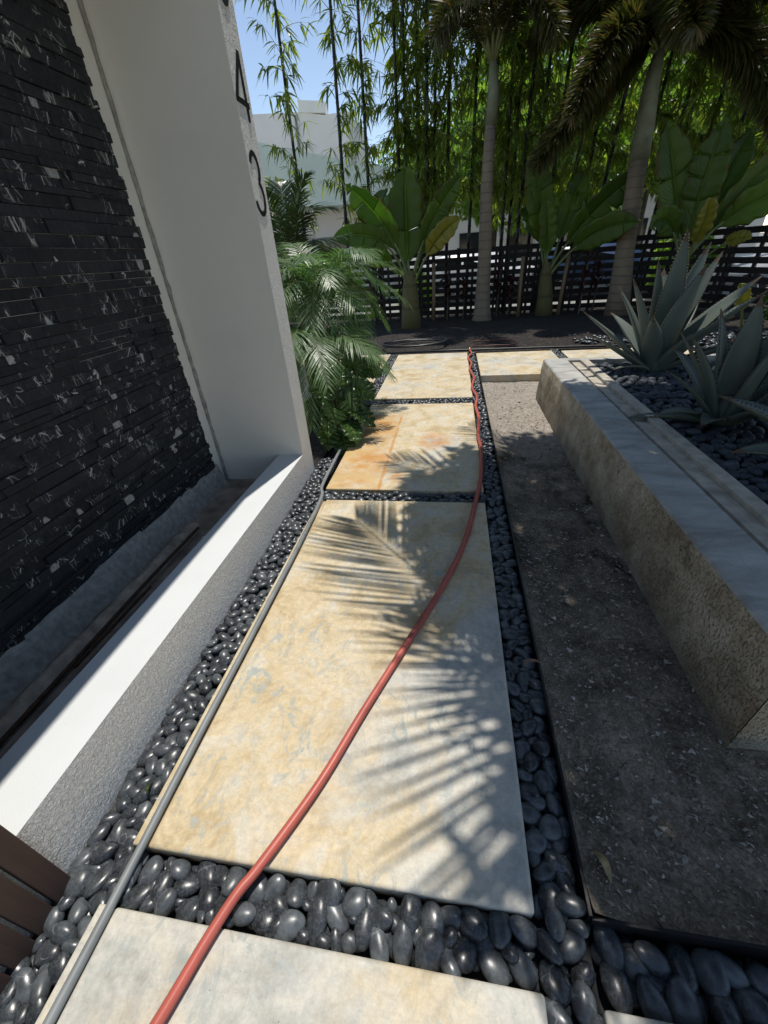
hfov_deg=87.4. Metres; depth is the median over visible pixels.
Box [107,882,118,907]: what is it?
pebble
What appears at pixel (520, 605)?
pebble
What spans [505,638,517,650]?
pebble
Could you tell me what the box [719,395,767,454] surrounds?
agave
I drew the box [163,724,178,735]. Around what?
pebble
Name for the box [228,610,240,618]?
pebble
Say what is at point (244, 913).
pebble
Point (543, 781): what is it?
pebble
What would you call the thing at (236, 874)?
pebble
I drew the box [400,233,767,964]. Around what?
ground
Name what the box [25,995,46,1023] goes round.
pebble
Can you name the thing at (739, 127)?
bamboo
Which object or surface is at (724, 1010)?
pebble
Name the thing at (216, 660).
pebble
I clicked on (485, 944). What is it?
pebble
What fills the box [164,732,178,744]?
pebble
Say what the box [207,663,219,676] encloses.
pebble
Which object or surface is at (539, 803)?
pebble
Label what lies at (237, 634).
pebble
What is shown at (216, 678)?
pebble
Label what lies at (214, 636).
pebble
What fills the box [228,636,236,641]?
pebble
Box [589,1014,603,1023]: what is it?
pebble
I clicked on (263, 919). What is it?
pebble
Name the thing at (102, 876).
pebble
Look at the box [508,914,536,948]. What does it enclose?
pebble
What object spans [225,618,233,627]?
pebble
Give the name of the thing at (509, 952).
pebble
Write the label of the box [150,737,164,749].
pebble
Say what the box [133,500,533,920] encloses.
paving slab
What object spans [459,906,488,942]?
pebble
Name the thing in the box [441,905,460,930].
pebble
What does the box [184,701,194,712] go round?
pebble
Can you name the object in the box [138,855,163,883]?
pebble
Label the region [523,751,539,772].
pebble
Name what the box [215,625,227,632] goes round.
pebble
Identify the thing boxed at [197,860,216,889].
pebble
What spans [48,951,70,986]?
pebble
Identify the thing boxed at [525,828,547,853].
pebble
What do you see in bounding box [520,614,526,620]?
pebble
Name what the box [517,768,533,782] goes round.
pebble
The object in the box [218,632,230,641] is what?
pebble
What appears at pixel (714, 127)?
leafy tree
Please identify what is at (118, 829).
pebble
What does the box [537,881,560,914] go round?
pebble
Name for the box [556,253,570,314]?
wooden stake
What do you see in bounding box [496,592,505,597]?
pebble
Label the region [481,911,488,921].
pebble
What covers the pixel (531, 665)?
pebble
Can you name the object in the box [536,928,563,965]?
pebble
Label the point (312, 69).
sky
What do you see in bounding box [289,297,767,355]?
mulch
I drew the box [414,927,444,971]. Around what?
pebble
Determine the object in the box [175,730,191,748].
pebble
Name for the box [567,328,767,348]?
pebbles
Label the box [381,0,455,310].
bamboo
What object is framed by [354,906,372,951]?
pebble
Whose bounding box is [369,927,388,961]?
pebble
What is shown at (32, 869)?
batten screen
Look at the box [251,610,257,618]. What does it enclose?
pebble
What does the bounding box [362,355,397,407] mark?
pebbles
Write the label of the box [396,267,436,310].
shrub
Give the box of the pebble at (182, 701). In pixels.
[176,695,191,708]
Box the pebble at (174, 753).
[162,747,182,760]
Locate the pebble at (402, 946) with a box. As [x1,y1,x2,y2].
[392,920,412,965]
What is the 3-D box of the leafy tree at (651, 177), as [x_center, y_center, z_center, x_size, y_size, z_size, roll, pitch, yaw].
[11.018,-13.347,14.990,5.584,8.422,5.428,23,42,36]
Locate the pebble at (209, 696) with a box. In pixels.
[205,688,215,700]
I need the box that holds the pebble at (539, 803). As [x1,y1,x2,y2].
[529,797,545,810]
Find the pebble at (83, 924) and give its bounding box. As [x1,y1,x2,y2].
[77,916,91,938]
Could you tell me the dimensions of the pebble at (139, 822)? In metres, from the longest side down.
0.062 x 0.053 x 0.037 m
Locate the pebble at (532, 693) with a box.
[527,689,548,698]
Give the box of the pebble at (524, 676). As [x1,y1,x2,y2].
[516,670,530,686]
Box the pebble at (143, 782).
[135,774,156,788]
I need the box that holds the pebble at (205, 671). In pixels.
[203,668,207,675]
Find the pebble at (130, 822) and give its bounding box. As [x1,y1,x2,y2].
[125,816,136,827]
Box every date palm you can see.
[264,168,348,382]
[276,241,411,406]
[277,232,353,294]
[290,323,397,434]
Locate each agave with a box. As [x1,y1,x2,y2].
[583,228,767,372]
[627,295,767,427]
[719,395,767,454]
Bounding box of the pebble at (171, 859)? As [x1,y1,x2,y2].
[166,855,177,867]
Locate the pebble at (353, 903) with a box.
[341,886,365,917]
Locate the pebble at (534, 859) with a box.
[527,851,540,868]
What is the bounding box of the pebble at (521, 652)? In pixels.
[513,647,529,658]
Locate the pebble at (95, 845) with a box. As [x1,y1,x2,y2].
[89,840,104,850]
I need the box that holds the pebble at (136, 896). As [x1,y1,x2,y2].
[119,882,152,909]
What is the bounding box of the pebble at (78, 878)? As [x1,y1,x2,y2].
[65,864,91,897]
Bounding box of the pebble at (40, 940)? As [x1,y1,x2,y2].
[31,933,46,954]
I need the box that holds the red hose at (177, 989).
[149,347,482,1023]
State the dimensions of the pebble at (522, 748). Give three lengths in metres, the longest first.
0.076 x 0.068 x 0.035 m
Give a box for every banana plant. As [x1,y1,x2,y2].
[332,161,462,329]
[520,145,649,315]
[649,113,767,275]
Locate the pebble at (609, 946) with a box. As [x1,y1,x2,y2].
[593,926,624,970]
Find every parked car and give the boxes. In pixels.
[417,252,534,302]
[531,243,689,296]
[708,253,767,296]
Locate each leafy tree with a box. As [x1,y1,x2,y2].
[377,114,454,259]
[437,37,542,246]
[451,11,573,259]
[510,23,690,220]
[575,4,755,243]
[623,45,709,250]
[691,7,767,292]
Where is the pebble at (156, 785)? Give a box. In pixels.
[149,775,163,796]
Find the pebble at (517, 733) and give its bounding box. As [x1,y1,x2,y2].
[512,727,523,738]
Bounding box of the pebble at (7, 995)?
[0,978,16,1012]
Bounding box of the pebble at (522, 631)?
[516,628,529,637]
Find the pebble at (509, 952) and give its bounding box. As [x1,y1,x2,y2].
[500,941,518,963]
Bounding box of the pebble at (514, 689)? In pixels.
[507,681,521,696]
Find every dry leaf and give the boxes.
[145,781,152,795]
[523,659,540,664]
[592,850,611,883]
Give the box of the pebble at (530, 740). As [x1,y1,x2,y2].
[526,736,537,747]
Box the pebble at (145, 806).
[134,800,152,816]
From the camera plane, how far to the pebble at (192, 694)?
1.72 m
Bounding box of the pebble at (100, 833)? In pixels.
[87,823,110,846]
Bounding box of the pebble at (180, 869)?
[170,859,191,880]
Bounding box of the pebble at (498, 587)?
[495,585,502,591]
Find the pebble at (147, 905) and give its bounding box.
[139,893,153,912]
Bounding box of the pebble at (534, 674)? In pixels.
[528,670,538,678]
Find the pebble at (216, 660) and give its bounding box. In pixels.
[209,656,220,668]
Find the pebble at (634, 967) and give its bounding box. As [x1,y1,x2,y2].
[623,946,650,982]
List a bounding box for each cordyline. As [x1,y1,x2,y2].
[364,273,385,323]
[436,272,459,319]
[450,274,474,318]
[490,259,514,316]
[500,274,528,315]
[569,250,603,313]
[579,260,609,312]
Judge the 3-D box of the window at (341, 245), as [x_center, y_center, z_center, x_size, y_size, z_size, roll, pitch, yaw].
[-2.045,-10.525,16.630,1.100,1.400,0.040,1,33,9]
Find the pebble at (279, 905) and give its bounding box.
[271,894,289,916]
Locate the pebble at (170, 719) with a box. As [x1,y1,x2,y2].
[161,714,177,726]
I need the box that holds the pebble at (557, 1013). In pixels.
[544,997,572,1023]
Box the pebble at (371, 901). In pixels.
[365,888,378,910]
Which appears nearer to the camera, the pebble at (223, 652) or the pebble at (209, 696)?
the pebble at (209, 696)
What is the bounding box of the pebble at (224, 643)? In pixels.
[220,641,227,648]
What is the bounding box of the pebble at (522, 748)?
[514,740,530,759]
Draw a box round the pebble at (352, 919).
[348,915,356,924]
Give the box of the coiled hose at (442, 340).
[382,337,446,347]
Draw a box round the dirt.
[482,381,767,945]
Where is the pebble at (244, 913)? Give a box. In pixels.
[232,901,256,926]
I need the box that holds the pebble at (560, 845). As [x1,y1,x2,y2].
[549,836,568,853]
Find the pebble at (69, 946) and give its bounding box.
[61,938,80,954]
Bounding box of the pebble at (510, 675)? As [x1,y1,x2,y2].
[505,669,515,681]
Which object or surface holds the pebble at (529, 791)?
on the pebbles at (502, 551)
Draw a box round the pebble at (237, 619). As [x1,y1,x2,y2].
[233,616,244,625]
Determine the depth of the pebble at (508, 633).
1.88 m
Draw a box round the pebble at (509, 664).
[505,660,519,675]
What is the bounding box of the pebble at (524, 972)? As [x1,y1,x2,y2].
[507,948,538,989]
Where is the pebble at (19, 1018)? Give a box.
[13,1001,28,1023]
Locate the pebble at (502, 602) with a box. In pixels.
[497,597,508,608]
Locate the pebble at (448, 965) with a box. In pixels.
[440,948,461,976]
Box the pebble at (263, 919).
[251,900,275,934]
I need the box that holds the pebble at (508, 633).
[501,627,518,639]
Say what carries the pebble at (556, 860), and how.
on the pebbles at (502, 551)
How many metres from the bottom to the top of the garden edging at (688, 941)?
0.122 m
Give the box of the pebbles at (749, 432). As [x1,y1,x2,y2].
[593,360,767,501]
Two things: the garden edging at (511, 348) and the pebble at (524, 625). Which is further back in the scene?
the garden edging at (511, 348)
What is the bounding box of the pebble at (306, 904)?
[302,896,311,911]
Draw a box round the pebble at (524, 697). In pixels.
[518,692,532,703]
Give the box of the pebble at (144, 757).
[137,748,152,766]
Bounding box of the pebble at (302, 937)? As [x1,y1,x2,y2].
[295,926,309,944]
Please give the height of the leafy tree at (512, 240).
10.486 m
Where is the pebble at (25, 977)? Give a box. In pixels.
[15,967,35,1004]
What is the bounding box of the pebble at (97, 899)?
[88,891,107,914]
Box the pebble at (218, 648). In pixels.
[211,644,223,653]
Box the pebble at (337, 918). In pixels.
[327,903,349,934]
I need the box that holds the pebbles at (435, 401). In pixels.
[368,398,472,407]
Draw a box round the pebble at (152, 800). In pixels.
[148,794,158,804]
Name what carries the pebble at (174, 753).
on the pebbles at (268, 569)
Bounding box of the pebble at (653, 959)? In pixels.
[633,939,672,981]
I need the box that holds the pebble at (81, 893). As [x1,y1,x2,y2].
[78,887,85,897]
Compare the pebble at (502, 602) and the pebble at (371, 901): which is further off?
the pebble at (502, 602)
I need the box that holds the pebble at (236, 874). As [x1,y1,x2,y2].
[221,865,247,896]
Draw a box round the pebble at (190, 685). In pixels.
[183,680,196,692]
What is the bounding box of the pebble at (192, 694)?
[185,690,199,699]
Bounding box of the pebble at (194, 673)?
[187,667,202,681]
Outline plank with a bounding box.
[0,523,202,737]
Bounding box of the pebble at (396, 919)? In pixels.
[390,913,400,933]
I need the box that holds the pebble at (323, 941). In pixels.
[316,932,330,949]
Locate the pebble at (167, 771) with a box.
[162,766,171,784]
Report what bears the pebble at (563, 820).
on the pebbles at (502, 551)
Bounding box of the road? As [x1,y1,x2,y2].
[294,284,767,317]
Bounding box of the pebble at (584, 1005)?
[571,980,597,1023]
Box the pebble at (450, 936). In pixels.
[443,925,457,948]
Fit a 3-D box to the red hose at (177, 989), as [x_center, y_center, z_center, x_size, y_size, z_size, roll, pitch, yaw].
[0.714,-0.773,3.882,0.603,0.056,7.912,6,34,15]
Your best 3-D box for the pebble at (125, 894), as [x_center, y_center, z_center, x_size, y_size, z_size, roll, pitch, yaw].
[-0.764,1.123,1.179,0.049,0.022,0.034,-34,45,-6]
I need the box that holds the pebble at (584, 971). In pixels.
[574,960,594,988]
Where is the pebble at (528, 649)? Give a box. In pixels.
[523,645,532,654]
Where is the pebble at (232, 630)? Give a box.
[227,626,237,634]
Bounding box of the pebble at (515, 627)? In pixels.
[510,624,518,629]
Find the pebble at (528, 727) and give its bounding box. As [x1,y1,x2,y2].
[520,718,537,737]
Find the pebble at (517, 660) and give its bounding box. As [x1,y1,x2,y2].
[512,656,523,665]
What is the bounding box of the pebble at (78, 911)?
[67,897,89,924]
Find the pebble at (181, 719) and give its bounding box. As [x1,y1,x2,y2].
[176,713,186,726]
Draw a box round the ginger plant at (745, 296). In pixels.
[734,283,767,329]
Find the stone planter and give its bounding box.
[536,353,767,749]
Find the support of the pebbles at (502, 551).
on the pebble bed at (331, 453)
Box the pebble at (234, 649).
[228,644,240,652]
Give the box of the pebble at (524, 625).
[519,623,528,629]
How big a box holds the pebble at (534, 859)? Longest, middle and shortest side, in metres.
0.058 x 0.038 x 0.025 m
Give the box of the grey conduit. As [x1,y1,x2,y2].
[42,449,340,1023]
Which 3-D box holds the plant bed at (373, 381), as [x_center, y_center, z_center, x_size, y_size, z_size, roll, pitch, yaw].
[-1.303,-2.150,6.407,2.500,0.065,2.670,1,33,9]
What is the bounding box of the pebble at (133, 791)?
[128,786,139,798]
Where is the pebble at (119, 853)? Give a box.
[115,847,123,859]
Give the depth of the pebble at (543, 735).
1.48 m
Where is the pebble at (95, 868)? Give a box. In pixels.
[91,865,100,872]
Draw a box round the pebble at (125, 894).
[118,887,131,902]
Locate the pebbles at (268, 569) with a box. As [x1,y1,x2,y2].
[30,457,333,999]
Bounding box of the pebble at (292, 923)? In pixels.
[274,909,305,941]
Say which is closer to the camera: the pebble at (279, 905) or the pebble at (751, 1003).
the pebble at (751, 1003)
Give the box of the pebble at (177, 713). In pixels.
[173,708,185,718]
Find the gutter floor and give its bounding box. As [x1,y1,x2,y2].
[0,479,255,758]
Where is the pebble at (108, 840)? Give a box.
[105,837,119,857]
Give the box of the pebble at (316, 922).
[306,893,326,946]
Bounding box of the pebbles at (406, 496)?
[316,490,486,503]
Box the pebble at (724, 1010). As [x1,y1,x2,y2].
[706,994,743,1023]
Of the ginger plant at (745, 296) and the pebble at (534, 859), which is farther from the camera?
the ginger plant at (745, 296)
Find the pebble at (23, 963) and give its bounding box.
[5,956,30,979]
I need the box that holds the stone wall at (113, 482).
[0,0,229,712]
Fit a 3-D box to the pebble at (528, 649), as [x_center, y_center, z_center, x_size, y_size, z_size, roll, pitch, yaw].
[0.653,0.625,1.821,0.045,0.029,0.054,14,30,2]
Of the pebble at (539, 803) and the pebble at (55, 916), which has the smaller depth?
the pebble at (55, 916)
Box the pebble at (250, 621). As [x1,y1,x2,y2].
[245,618,253,624]
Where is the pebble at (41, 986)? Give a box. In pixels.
[29,967,51,1002]
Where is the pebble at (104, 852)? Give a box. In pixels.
[89,840,118,864]
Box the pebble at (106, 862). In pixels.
[100,858,112,868]
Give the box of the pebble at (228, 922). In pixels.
[213,894,236,928]
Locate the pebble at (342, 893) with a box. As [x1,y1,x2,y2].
[340,887,344,902]
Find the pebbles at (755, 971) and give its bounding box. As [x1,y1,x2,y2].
[589,935,767,1023]
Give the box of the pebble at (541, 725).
[533,716,544,733]
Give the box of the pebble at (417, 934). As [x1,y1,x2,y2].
[412,926,422,945]
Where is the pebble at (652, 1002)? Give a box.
[636,974,673,1023]
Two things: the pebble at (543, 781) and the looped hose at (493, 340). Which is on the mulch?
the looped hose at (493, 340)
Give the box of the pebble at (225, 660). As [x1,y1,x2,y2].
[219,655,232,665]
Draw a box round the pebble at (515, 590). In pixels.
[511,587,521,594]
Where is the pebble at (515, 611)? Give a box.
[509,607,520,619]
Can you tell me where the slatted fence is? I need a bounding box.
[284,225,767,321]
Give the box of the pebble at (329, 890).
[316,878,341,906]
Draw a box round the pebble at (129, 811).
[121,803,138,818]
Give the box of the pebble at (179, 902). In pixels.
[174,897,186,906]
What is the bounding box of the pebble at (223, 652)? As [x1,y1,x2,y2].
[219,649,230,657]
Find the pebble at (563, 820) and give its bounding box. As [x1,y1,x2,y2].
[558,816,569,837]
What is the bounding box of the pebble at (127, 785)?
[119,780,135,798]
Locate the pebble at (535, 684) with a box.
[528,677,541,690]
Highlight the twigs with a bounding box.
[501,414,758,929]
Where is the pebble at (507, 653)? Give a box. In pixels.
[503,649,512,658]
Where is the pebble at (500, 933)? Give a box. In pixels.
[487,910,511,949]
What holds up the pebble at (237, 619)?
on the pebbles at (268, 569)
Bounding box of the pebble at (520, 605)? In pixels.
[516,601,523,609]
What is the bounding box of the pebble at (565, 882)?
[555,871,575,893]
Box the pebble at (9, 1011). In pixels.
[0,997,20,1023]
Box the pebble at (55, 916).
[43,906,64,937]
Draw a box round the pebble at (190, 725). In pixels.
[180,719,197,731]
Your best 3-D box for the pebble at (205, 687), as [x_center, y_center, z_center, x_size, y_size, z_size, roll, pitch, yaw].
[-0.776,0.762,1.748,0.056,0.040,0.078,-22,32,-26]
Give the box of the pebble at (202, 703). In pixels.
[196,697,208,714]
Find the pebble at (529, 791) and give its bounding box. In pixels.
[519,781,540,801]
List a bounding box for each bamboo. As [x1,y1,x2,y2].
[234,0,322,320]
[291,0,380,320]
[315,0,411,319]
[349,0,432,290]
[357,0,446,197]
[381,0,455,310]
[389,0,465,317]
[390,0,482,316]
[402,0,495,315]
[430,4,523,308]
[461,12,554,313]
[462,13,525,218]
[469,12,562,312]
[487,15,577,313]
[497,11,570,311]
[504,20,606,311]
[537,17,651,289]
[550,25,650,272]
[567,39,693,309]
[595,35,701,188]
[631,7,767,300]
[640,47,711,292]
[643,3,766,267]
[692,5,767,266]
[706,17,767,301]
[747,135,767,283]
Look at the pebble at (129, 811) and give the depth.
1.35 m
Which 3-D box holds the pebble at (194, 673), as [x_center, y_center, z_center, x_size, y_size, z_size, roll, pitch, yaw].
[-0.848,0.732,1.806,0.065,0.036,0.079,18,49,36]
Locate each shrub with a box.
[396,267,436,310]
[646,236,725,284]
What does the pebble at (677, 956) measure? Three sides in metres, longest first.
0.102 x 0.066 x 0.042 m
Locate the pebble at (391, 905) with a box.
[386,897,396,913]
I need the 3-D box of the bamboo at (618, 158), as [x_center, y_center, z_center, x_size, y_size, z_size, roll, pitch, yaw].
[4.862,-8.304,8.050,2.078,7.862,2.196,4,34,7]
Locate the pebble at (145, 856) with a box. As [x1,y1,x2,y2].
[141,850,148,866]
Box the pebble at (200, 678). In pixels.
[196,674,205,684]
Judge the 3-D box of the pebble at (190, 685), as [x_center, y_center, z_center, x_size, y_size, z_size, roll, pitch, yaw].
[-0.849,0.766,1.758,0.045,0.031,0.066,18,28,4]
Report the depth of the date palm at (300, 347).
3.71 m
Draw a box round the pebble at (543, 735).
[537,732,550,746]
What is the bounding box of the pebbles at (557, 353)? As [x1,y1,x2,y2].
[550,349,566,357]
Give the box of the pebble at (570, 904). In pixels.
[554,891,586,917]
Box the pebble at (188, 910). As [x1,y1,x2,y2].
[176,895,198,921]
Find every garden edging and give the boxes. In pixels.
[386,341,732,353]
[480,376,767,964]
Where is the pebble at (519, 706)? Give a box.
[511,699,527,714]
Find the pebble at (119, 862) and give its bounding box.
[115,858,125,870]
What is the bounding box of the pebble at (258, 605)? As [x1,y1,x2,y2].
[255,601,262,609]
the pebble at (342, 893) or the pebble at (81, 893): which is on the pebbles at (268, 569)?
the pebble at (81, 893)
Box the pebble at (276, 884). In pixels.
[264,873,286,900]
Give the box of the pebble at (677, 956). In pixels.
[665,942,698,994]
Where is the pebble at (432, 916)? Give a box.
[421,900,444,935]
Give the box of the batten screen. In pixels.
[0,825,70,994]
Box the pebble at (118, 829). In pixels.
[110,818,129,841]
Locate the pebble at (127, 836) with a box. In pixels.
[118,828,138,847]
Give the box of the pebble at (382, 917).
[372,903,392,930]
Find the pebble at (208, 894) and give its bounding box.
[198,882,219,913]
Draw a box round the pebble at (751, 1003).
[730,986,767,1023]
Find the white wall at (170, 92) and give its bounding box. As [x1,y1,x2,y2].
[0,0,314,973]
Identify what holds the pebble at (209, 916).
on the pebbles at (530, 953)
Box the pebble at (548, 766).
[542,759,557,787]
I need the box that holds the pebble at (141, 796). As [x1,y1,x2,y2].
[133,787,151,804]
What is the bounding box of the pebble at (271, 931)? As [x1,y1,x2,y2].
[264,917,279,938]
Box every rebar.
[0,526,199,745]
[73,586,151,668]
[168,536,203,575]
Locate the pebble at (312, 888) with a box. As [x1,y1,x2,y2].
[307,879,318,898]
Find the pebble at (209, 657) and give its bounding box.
[206,654,213,660]
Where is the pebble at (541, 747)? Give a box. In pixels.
[531,739,549,757]
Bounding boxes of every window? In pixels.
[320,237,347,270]
[459,232,478,248]
[517,228,532,252]
[638,218,648,243]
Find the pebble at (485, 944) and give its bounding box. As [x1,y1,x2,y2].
[475,936,495,952]
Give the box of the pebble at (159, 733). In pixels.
[153,727,164,739]
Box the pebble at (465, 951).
[452,935,478,973]
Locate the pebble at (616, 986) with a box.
[599,960,633,1014]
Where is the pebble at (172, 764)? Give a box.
[168,760,176,768]
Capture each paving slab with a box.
[35,904,547,1023]
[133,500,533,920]
[326,403,483,496]
[374,352,472,402]
[476,350,557,381]
[561,348,694,357]
[600,1010,672,1023]
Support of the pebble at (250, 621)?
on the pebbles at (268, 569)
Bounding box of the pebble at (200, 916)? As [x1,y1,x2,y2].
[197,910,204,923]
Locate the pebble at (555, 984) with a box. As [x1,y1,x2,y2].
[539,958,571,1006]
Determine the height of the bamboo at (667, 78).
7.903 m
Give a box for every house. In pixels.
[253,100,398,299]
[440,193,765,260]
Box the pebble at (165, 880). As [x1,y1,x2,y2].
[150,867,174,904]
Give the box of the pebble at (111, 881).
[100,873,118,890]
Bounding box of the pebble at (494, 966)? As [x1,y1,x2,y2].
[478,948,509,985]
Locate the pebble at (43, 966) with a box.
[38,963,49,973]
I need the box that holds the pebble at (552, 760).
[541,756,555,766]
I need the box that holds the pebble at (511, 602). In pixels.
[505,597,515,607]
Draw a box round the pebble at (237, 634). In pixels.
[234,631,244,641]
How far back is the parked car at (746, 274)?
9.53 m
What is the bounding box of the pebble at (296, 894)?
[286,877,306,908]
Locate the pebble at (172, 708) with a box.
[166,703,176,714]
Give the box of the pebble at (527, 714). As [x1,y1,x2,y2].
[522,709,532,720]
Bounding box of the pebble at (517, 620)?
[511,616,522,625]
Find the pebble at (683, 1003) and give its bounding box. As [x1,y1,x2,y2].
[665,974,704,1023]
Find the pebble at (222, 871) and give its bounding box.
[214,864,228,886]
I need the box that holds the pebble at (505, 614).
[498,609,510,621]
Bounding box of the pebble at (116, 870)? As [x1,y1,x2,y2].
[114,854,128,872]
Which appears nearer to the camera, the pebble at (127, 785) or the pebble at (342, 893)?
the pebble at (342, 893)
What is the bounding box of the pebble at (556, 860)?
[544,849,572,877]
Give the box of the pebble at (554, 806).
[545,791,564,817]
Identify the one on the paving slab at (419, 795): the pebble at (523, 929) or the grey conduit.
the grey conduit
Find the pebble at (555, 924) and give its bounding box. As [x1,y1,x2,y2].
[544,906,565,942]
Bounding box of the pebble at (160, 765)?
[154,758,168,775]
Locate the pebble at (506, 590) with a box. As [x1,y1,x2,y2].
[499,586,511,593]
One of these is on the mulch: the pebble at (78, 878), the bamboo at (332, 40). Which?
the bamboo at (332, 40)
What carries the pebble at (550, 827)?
on the pebbles at (502, 551)
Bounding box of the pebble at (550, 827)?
[538,814,563,840]
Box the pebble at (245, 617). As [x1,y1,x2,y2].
[240,613,251,620]
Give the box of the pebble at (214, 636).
[212,634,218,640]
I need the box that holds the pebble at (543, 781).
[533,769,554,796]
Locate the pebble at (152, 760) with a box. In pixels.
[145,754,157,774]
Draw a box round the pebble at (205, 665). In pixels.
[195,662,209,668]
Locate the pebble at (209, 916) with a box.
[205,908,213,925]
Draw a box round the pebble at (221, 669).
[215,666,228,673]
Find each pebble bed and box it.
[51,369,601,1023]
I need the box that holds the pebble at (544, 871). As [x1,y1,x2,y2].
[532,859,555,881]
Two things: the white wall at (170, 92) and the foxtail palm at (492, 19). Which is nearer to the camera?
the white wall at (170, 92)
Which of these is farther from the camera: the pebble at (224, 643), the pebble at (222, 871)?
the pebble at (224, 643)
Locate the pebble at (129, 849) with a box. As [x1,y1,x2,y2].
[124,844,134,854]
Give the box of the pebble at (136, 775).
[124,768,145,783]
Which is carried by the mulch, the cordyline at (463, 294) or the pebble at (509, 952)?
the cordyline at (463, 294)
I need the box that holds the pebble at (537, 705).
[529,696,545,715]
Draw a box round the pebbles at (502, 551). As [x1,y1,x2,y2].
[467,351,590,1016]
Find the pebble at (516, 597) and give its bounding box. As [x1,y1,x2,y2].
[511,593,522,601]
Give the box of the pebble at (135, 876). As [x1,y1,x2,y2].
[117,853,142,890]
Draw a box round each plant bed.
[298,354,390,402]
[307,412,348,468]
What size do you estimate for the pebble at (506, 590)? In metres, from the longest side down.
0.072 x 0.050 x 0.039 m
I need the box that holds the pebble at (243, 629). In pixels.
[238,624,250,634]
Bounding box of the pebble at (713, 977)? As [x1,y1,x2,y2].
[690,947,730,996]
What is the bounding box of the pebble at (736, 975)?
[710,949,750,988]
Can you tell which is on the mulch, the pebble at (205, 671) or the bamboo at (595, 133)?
the bamboo at (595, 133)
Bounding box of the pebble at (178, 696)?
[174,692,184,702]
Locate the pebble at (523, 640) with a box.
[516,635,531,646]
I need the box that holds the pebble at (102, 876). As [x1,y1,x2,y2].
[83,861,114,897]
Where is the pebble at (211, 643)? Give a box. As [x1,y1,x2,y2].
[207,640,217,647]
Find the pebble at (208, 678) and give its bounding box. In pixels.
[206,675,212,682]
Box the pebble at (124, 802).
[116,794,132,812]
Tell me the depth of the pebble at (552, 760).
1.42 m
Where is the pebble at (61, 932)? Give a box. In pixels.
[49,920,77,945]
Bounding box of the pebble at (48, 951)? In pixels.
[33,938,60,967]
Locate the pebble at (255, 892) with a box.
[243,872,267,904]
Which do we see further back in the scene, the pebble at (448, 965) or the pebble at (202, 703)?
the pebble at (202, 703)
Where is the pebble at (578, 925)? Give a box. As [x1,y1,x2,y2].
[566,917,588,938]
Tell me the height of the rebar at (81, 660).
0.014 m
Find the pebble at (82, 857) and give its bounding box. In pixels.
[68,847,93,873]
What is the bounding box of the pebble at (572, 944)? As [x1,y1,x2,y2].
[558,929,585,964]
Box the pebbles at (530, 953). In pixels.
[113,855,542,992]
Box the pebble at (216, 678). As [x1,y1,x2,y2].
[212,673,221,684]
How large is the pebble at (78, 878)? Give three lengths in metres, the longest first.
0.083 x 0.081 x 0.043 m
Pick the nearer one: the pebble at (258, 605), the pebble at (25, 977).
the pebble at (25, 977)
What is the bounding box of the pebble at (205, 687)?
[199,680,211,694]
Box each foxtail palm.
[386,0,604,320]
[522,0,767,315]
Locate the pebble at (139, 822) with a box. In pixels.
[133,813,147,831]
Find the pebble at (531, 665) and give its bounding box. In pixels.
[521,658,535,669]
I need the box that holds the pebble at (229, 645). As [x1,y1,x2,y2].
[226,642,234,648]
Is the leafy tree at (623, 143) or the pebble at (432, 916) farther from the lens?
the leafy tree at (623, 143)
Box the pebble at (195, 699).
[192,695,204,708]
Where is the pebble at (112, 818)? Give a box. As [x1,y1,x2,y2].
[99,811,121,827]
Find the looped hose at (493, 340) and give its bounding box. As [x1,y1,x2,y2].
[470,339,515,346]
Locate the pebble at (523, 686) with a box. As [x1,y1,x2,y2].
[518,681,527,691]
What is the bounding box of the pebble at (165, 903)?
[154,887,176,916]
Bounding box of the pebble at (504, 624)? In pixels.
[500,620,509,628]
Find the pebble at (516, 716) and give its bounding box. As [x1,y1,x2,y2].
[510,708,522,722]
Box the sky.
[233,0,767,252]
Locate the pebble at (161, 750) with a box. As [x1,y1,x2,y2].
[153,744,171,756]
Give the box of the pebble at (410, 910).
[400,893,421,935]
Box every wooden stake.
[432,263,435,320]
[516,256,524,316]
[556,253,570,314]
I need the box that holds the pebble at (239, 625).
[236,622,244,629]
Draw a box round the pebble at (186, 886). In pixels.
[173,871,199,897]
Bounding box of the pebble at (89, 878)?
[83,873,95,897]
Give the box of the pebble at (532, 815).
[521,802,541,825]
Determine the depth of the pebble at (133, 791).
1.40 m
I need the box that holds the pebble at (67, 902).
[58,894,76,911]
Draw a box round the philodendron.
[304,352,382,456]
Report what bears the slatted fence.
on the mulch
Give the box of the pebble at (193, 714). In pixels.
[186,710,198,719]
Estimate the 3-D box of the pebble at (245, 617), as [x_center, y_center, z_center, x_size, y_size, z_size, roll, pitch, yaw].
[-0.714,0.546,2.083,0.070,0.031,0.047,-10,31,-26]
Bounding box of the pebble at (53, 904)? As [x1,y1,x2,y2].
[51,897,63,906]
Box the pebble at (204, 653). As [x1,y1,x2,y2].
[200,648,212,657]
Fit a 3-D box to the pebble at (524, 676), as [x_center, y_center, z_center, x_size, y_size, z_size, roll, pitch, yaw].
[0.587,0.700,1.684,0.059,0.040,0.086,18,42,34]
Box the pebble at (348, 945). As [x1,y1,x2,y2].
[341,932,356,953]
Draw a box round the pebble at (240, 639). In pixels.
[235,636,244,644]
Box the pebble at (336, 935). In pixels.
[330,927,342,952]

